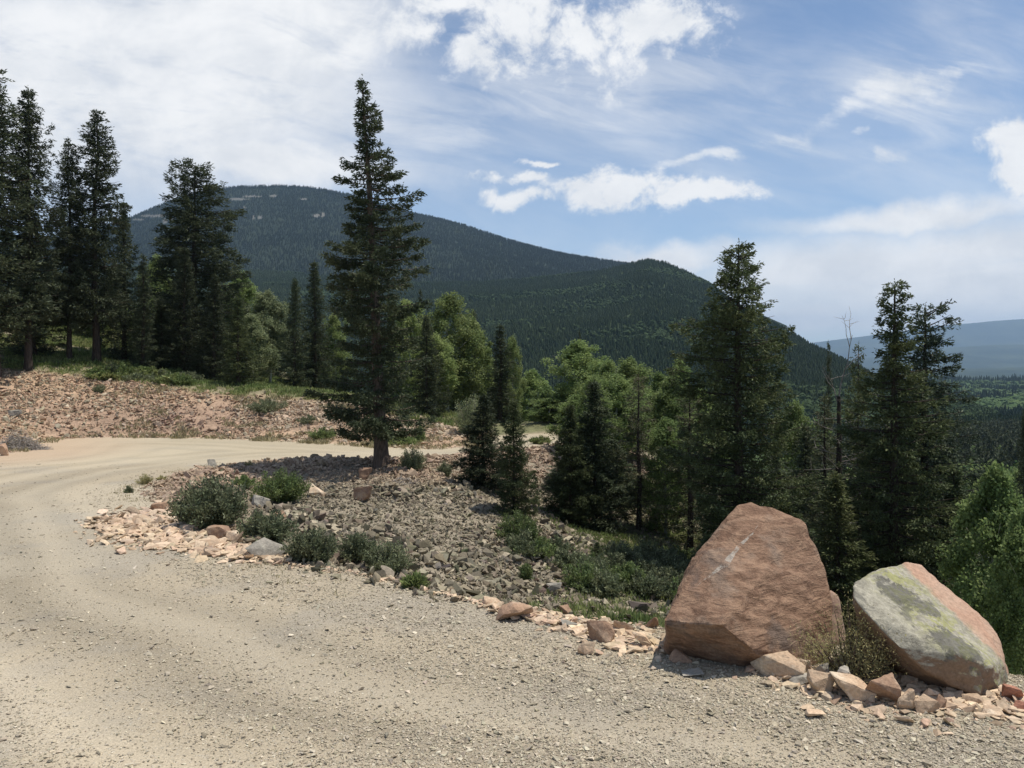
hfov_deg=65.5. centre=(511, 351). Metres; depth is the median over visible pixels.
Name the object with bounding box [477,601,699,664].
rubble
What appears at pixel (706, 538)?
fir tree
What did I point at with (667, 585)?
shrub
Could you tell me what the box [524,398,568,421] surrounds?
aspen tree
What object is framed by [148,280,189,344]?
aspen tree
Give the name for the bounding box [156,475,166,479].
weed
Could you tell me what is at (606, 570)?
shrub
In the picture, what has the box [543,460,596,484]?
spruce tree
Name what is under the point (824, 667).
rock
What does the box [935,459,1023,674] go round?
aspen tree
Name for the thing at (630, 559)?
shrub
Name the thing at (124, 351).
spruce tree
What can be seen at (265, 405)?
shrub
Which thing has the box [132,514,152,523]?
rock
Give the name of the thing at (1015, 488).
aspen tree
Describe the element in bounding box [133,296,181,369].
spruce tree
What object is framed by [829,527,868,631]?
fir tree
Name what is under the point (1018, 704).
rock
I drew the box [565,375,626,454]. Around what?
aspen tree
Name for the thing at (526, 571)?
shrub
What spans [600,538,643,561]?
shrub
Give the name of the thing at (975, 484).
aspen tree
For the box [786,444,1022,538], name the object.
valley aspen forest
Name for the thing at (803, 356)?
hill forest
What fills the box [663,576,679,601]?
shrub
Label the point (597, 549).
shrub
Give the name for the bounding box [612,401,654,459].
aspen tree
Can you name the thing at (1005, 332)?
range
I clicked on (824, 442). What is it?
fir tree
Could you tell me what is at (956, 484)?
fir tree
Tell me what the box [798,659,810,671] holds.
rock
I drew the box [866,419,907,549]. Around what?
fir tree
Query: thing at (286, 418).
bank scree
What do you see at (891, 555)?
fir tree
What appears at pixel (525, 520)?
shrub
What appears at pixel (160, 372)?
shrub
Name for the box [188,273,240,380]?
spruce tree
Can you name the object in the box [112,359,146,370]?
shrub
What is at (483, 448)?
spruce tree
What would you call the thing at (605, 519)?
spruce tree
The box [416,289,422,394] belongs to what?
subalpine fir
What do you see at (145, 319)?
subalpine fir
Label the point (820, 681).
rock
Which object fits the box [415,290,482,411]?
aspen tree
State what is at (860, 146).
sky
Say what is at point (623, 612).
grass
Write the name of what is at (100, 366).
shrub
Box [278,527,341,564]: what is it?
shrub
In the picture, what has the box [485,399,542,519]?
spruce tree
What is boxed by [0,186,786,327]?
mountain
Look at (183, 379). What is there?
shrub
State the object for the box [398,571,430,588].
grass tuft
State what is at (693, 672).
rock
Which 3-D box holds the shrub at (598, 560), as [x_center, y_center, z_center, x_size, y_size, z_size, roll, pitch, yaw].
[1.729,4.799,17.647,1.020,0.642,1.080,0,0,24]
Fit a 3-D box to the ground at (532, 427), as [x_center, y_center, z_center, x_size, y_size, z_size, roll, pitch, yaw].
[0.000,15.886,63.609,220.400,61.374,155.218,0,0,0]
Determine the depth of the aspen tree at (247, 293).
63.41 m
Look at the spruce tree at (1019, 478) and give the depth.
40.05 m
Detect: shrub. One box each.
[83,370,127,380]
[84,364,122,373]
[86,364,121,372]
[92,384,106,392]
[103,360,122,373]
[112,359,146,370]
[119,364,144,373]
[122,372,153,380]
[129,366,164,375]
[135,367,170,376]
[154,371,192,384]
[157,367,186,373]
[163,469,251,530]
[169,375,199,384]
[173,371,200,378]
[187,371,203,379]
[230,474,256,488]
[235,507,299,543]
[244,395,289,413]
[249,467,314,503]
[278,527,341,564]
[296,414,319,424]
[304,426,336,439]
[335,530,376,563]
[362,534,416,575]
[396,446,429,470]
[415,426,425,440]
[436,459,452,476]
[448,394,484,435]
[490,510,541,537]
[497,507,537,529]
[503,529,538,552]
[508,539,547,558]
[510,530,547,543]
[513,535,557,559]
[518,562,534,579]
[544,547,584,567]
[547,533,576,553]
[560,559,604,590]
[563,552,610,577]
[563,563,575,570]
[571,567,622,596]
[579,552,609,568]
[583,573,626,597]
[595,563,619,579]
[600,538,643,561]
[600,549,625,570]
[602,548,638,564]
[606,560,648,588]
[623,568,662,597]
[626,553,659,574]
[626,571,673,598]
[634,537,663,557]
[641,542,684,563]
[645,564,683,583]
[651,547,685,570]
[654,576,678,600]
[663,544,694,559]
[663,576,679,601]
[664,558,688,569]
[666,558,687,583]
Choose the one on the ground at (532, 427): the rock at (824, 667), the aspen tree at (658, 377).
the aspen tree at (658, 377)
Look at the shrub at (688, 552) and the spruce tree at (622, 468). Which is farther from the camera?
the spruce tree at (622, 468)
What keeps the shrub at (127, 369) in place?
on the ground at (532, 427)
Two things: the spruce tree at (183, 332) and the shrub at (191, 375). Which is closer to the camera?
the shrub at (191, 375)
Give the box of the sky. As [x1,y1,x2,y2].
[0,0,1023,342]
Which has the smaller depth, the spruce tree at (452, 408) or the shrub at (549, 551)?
the shrub at (549, 551)
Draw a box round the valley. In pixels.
[723,377,1021,484]
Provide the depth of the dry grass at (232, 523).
11.74 m
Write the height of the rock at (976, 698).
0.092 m
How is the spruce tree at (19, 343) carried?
on the ground at (532, 427)
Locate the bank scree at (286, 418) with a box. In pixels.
[0,367,479,451]
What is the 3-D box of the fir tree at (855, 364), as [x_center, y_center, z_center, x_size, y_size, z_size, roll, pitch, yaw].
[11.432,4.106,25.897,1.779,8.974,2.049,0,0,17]
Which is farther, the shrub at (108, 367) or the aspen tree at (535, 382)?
the aspen tree at (535, 382)
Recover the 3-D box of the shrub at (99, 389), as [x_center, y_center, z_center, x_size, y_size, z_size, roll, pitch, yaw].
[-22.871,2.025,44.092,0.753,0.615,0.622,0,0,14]
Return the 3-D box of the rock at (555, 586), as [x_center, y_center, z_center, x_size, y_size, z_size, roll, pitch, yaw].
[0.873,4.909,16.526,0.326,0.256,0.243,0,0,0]
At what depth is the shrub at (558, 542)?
19.49 m
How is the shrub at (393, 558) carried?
on the ground at (532, 427)
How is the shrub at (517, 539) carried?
on the ground at (532, 427)
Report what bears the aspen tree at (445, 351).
on the ground at (532, 427)
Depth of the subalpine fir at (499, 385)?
45.86 m
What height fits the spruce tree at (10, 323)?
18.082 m
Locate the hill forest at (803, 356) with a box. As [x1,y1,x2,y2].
[6,258,995,453]
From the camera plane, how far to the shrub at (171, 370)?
50.87 m
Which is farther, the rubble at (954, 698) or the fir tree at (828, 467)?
the fir tree at (828, 467)
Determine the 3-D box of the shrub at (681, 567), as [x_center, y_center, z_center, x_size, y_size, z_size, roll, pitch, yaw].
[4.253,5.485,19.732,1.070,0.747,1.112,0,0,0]
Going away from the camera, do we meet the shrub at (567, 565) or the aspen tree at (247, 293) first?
the shrub at (567, 565)
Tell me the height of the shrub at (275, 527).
0.674 m
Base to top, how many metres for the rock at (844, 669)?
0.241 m
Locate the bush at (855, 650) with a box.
[787,587,909,684]
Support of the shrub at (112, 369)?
on the ground at (532, 427)
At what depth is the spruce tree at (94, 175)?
50.60 m
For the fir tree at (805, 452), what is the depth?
27.71 m
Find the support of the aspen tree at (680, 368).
on the ground at (532, 427)
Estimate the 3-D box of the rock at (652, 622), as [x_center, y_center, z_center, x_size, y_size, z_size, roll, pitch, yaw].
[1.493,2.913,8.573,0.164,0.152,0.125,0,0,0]
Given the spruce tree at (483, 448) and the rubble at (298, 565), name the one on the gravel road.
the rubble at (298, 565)
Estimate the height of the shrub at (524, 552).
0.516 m
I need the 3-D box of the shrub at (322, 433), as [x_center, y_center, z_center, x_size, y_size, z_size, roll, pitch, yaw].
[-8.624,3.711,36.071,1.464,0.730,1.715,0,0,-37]
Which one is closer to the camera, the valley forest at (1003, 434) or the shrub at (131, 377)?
the shrub at (131, 377)
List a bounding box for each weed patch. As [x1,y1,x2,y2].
[388,436,422,446]
[529,435,551,444]
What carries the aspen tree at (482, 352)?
on the ground at (532, 427)
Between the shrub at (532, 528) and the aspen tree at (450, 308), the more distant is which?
the aspen tree at (450, 308)
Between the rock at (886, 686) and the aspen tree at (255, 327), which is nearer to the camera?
the rock at (886, 686)
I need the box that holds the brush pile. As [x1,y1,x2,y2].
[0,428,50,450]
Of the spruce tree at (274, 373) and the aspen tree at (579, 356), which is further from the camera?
the spruce tree at (274, 373)
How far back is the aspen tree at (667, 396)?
32.68 m
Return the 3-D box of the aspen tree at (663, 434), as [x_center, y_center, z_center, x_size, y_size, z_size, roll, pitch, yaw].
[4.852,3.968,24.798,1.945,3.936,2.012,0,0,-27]
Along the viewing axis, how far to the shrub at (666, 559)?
20.24 m
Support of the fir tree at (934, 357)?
on the ground at (532, 427)
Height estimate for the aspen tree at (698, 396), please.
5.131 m
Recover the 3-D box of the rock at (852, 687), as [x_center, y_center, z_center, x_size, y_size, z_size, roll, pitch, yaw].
[2.819,2.792,6.610,0.311,0.224,0.237,0,0,0]
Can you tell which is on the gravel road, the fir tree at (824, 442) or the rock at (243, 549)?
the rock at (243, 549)
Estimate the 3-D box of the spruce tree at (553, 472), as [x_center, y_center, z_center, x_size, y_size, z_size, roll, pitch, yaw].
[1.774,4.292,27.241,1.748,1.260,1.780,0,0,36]
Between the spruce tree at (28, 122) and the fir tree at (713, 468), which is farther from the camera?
the spruce tree at (28, 122)
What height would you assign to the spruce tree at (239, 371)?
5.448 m
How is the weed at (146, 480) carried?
on the gravel road
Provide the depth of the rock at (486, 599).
9.37 m
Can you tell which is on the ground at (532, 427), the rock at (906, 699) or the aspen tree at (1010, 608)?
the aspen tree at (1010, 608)
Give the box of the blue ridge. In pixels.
[849,344,1023,372]
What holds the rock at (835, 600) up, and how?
on the ground at (532, 427)
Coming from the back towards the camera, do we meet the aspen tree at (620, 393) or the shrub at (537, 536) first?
the aspen tree at (620, 393)
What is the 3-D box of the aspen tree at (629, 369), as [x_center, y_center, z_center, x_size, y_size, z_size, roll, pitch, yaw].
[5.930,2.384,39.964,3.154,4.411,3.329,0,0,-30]
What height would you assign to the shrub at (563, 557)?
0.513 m
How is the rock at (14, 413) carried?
on the ground at (532, 427)
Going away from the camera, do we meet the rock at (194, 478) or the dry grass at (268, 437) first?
the rock at (194, 478)
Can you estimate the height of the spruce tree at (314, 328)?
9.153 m
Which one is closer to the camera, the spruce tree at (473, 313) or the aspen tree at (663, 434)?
the aspen tree at (663, 434)
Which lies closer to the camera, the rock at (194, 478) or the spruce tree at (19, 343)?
the rock at (194, 478)
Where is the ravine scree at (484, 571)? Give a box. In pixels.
[137,443,708,625]
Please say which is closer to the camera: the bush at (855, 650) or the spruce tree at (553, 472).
the bush at (855, 650)
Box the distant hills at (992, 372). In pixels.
[875,367,1023,378]
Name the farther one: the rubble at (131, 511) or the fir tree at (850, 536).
the fir tree at (850, 536)
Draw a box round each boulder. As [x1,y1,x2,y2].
[663,502,832,666]
[853,562,1008,695]
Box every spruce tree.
[0,69,61,377]
[0,86,70,370]
[0,222,66,356]
[0,331,6,364]
[39,138,101,359]
[47,109,135,362]
[100,198,153,362]
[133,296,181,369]
[152,247,209,374]
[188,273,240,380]
[213,296,262,385]
[262,338,288,377]
[274,278,314,386]
[283,337,306,382]
[292,259,336,389]
[302,74,438,467]
[305,336,326,388]
[405,315,452,415]
[432,390,455,411]
[448,394,511,491]
[451,309,496,412]
[476,356,503,413]
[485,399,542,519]
[540,460,566,493]
[542,403,604,528]
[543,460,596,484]
[552,379,639,534]
[587,441,643,507]
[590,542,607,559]
[604,374,669,533]
[623,467,657,499]
[650,397,719,551]
[669,464,706,512]
[1015,410,1023,502]
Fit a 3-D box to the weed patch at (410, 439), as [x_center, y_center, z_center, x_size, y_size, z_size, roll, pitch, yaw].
[-4.899,3.777,33.781,2.382,0.703,2.243,0,0,0]
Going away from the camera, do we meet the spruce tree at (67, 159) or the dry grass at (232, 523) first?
the dry grass at (232, 523)
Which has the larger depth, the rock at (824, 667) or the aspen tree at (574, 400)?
the aspen tree at (574, 400)
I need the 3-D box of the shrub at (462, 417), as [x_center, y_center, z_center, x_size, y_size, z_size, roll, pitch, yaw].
[-1.952,2.962,37.321,2.024,2.215,1.855,0,0,0]
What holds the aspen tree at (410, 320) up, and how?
on the ground at (532, 427)
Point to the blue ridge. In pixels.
(996, 356)
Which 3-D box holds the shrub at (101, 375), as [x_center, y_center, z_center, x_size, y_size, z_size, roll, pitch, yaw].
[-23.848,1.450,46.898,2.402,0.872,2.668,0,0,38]
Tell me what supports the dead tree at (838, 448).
on the ground at (532, 427)
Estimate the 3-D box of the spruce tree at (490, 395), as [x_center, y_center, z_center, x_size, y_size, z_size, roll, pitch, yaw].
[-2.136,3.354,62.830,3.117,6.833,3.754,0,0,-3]
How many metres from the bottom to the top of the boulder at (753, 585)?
1.851 m
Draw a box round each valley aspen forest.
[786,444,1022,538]
[927,380,1023,410]
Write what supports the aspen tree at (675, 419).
on the ground at (532, 427)
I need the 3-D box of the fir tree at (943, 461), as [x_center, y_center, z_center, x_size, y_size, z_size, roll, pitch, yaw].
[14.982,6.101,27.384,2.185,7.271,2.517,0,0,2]
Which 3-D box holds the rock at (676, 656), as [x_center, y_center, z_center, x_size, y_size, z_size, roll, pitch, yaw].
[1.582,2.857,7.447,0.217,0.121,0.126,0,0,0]
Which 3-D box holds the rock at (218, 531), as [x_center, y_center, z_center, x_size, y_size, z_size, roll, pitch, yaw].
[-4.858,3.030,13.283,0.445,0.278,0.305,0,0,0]
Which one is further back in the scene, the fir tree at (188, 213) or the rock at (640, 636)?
the fir tree at (188, 213)
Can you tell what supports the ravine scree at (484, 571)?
on the ground at (532, 427)
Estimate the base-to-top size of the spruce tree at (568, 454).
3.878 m
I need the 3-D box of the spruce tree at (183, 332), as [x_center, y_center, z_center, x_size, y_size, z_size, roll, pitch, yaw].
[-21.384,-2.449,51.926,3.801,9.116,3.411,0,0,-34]
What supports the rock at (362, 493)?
on the ground at (532, 427)
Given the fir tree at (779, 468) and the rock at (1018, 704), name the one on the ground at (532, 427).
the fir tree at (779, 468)
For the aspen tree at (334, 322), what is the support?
on the ground at (532, 427)
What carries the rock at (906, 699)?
on the gravel road
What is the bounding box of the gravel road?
[0,433,1023,767]
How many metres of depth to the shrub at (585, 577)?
16.67 m
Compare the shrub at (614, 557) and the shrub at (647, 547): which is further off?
the shrub at (647, 547)
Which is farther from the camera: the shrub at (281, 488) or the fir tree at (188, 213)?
the fir tree at (188, 213)
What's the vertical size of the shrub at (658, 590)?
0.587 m
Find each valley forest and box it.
[776,418,1023,475]
[811,373,1023,425]
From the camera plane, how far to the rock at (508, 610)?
8.78 m
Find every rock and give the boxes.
[0,443,8,455]
[8,410,21,416]
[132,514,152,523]
[150,502,167,509]
[163,526,182,533]
[176,504,188,526]
[189,474,204,484]
[199,538,223,547]
[206,525,230,538]
[207,459,216,465]
[226,530,241,540]
[238,545,248,555]
[245,537,285,557]
[251,495,269,507]
[309,483,325,496]
[353,486,372,500]
[358,468,371,479]
[482,596,500,604]
[495,601,532,620]
[546,582,561,590]
[559,604,570,613]
[561,619,576,625]
[577,641,595,654]
[587,620,614,642]
[613,620,634,629]
[632,631,650,643]
[644,617,658,627]
[669,649,691,663]
[681,668,703,675]
[750,651,805,676]
[789,673,807,684]
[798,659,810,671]
[804,708,825,715]
[807,669,834,693]
[815,663,829,672]
[830,590,845,646]
[830,671,876,701]
[834,665,850,689]
[865,673,900,701]
[896,688,914,709]
[901,675,917,685]
[913,694,940,713]
[936,694,946,709]
[961,693,983,703]
[982,705,1004,717]
[1001,684,1023,699]
[1013,700,1023,708]
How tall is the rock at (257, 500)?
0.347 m
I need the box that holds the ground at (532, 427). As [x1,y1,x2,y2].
[0,299,1022,674]
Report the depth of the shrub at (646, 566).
19.31 m
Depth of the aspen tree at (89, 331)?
59.28 m
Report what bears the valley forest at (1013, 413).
on the valley
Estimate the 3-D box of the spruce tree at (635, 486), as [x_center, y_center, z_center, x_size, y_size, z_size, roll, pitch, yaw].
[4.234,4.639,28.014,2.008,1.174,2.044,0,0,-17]
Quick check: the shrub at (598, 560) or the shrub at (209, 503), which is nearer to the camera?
the shrub at (209, 503)
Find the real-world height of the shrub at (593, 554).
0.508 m
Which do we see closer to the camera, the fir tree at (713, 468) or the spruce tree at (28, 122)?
the fir tree at (713, 468)
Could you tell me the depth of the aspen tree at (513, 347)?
48.83 m
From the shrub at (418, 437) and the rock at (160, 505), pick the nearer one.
the rock at (160, 505)
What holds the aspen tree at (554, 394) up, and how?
on the ground at (532, 427)
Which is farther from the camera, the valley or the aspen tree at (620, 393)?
the valley
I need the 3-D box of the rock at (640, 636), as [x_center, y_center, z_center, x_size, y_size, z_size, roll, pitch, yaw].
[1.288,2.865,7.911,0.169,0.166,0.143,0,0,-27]
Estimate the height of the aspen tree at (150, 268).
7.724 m
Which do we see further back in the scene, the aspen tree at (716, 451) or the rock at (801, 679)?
the aspen tree at (716, 451)
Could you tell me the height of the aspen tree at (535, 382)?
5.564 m
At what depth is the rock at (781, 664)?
7.04 m
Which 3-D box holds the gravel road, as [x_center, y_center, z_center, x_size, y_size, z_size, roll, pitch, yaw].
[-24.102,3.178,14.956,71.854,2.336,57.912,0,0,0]
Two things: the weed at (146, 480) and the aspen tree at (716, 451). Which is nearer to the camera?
the weed at (146, 480)
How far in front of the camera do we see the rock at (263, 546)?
11.87 m
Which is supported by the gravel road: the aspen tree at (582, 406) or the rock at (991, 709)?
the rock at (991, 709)
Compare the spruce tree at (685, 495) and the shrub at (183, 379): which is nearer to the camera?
the spruce tree at (685, 495)
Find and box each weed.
[123,485,133,492]
[134,473,155,484]
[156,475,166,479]
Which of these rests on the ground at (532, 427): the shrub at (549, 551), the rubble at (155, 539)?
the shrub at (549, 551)
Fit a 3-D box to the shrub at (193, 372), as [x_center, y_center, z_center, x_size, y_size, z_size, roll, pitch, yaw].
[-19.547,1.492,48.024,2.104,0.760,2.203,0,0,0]
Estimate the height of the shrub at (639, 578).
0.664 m
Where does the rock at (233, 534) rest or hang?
on the gravel road
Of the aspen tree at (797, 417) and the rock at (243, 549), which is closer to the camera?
the rock at (243, 549)
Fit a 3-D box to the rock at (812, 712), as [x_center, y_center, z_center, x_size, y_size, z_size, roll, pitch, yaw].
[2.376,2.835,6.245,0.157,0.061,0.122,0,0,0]
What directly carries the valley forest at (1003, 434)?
on the valley
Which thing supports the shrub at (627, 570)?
on the ground at (532, 427)
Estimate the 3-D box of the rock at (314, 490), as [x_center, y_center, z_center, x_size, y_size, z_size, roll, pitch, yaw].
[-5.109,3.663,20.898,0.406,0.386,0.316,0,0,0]
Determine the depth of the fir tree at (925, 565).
18.59 m
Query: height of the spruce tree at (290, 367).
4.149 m
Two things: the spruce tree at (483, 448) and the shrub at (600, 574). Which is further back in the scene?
the spruce tree at (483, 448)
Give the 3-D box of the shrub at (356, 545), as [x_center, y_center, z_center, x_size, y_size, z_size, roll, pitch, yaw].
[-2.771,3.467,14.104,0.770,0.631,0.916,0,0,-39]
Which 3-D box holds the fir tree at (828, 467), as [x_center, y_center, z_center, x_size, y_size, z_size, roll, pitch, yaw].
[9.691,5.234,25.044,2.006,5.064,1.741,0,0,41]
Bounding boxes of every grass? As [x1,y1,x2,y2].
[0,323,488,428]
[7,380,490,451]
[109,463,434,602]
[504,474,844,626]
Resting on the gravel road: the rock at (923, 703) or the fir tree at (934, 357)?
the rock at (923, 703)
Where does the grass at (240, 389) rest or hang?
on the ground at (532, 427)
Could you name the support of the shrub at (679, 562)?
on the ground at (532, 427)
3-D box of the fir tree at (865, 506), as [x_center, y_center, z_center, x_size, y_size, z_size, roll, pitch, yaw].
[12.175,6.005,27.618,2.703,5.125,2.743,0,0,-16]
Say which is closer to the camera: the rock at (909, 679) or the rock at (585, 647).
the rock at (909, 679)
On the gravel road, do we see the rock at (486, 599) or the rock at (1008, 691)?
the rock at (1008, 691)
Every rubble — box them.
[72,515,292,564]
[74,500,240,537]
[284,559,482,603]
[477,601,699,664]
[732,664,1023,736]
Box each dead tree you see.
[808,308,861,581]
[821,341,835,558]
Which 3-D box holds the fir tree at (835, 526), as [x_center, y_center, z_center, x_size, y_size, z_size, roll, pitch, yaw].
[7.369,4.896,17.939,2.594,4.406,2.633,0,0,-38]
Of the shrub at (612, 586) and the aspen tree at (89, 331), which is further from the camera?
the aspen tree at (89, 331)
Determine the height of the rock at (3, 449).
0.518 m
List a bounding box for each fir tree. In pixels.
[135,158,253,377]
[655,238,827,579]
[682,534,711,570]
[707,457,759,531]
[755,450,806,510]
[765,467,817,539]
[786,424,820,543]
[799,394,854,576]
[799,441,846,577]
[806,471,878,645]
[821,278,968,623]
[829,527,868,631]
[841,343,883,549]
[849,453,887,556]
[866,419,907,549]
[868,298,990,596]
[903,524,937,577]
[925,462,996,616]
[928,430,964,577]
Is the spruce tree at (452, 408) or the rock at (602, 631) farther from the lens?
the spruce tree at (452, 408)
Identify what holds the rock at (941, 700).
on the gravel road
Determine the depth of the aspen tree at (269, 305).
57.26 m
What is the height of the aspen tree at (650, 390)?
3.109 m
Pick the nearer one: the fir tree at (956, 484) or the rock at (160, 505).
the rock at (160, 505)
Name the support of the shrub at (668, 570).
on the ground at (532, 427)
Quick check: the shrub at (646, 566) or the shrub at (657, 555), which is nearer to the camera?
the shrub at (646, 566)
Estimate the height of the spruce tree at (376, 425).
12.875 m
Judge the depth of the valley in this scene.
1870.96 m
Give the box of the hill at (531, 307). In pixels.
[102,264,807,401]
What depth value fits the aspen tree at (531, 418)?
53.74 m
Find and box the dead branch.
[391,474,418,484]
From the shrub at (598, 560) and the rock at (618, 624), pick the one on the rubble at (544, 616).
the rock at (618, 624)
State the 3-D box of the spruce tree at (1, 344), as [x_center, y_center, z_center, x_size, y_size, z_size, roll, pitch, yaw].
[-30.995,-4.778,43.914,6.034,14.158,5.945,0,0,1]
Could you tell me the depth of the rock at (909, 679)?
6.86 m
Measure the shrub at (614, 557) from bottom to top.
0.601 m
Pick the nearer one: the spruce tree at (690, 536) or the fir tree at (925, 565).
the fir tree at (925, 565)
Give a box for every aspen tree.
[74,320,109,335]
[134,253,173,325]
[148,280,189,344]
[216,270,267,353]
[225,313,283,381]
[244,289,296,382]
[318,313,351,389]
[381,298,425,402]
[411,332,459,405]
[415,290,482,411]
[453,317,495,404]
[496,335,528,419]
[503,368,553,421]
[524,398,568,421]
[525,389,554,421]
[536,339,610,402]
[537,393,566,417]
[541,394,611,450]
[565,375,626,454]
[586,359,622,389]
[588,373,654,456]
[599,357,655,398]
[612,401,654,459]
[631,388,667,450]
[632,416,696,535]
[636,370,665,448]
[641,375,697,456]
[648,412,716,472]
[659,359,700,424]
[691,412,732,487]
[692,387,743,440]
[762,399,833,516]
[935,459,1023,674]
[966,464,980,563]
[973,499,1023,677]
[1009,466,1021,496]
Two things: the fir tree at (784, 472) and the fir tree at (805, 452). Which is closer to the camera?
the fir tree at (784, 472)
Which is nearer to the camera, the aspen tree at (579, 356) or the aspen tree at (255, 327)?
the aspen tree at (579, 356)
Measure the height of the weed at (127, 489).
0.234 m
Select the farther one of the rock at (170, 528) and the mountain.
the mountain
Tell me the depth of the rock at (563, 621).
8.51 m
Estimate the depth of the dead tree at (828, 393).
59.95 m
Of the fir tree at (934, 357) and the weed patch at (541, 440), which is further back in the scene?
the weed patch at (541, 440)
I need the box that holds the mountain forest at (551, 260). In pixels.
[0,184,630,281]
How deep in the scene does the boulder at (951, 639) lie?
6.90 m
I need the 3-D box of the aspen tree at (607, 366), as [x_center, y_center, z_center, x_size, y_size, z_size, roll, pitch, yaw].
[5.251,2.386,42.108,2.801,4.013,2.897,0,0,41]
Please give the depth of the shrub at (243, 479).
21.59 m
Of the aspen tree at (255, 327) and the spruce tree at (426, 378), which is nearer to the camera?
the spruce tree at (426, 378)
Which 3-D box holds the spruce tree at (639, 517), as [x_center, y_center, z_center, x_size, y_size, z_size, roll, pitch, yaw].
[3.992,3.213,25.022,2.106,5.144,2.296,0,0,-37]
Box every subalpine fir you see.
[128,254,158,368]
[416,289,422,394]
[485,324,517,422]
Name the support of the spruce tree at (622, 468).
on the ground at (532, 427)
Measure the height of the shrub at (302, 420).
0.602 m
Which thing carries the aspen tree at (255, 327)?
on the ground at (532, 427)
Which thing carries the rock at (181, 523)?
on the gravel road
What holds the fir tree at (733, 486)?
on the ground at (532, 427)
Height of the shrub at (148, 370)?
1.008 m
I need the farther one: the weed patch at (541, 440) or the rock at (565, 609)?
the weed patch at (541, 440)
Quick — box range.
[809,319,1023,359]
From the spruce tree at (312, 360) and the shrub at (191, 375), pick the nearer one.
the shrub at (191, 375)
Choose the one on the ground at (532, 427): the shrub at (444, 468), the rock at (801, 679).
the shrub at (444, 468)
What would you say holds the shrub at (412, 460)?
on the ground at (532, 427)
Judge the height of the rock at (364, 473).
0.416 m
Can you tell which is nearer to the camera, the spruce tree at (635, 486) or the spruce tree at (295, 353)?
the spruce tree at (635, 486)
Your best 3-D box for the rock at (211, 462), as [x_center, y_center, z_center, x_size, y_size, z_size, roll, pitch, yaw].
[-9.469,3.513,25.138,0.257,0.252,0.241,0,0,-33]
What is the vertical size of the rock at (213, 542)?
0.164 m
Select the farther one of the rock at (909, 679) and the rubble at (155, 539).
the rubble at (155, 539)

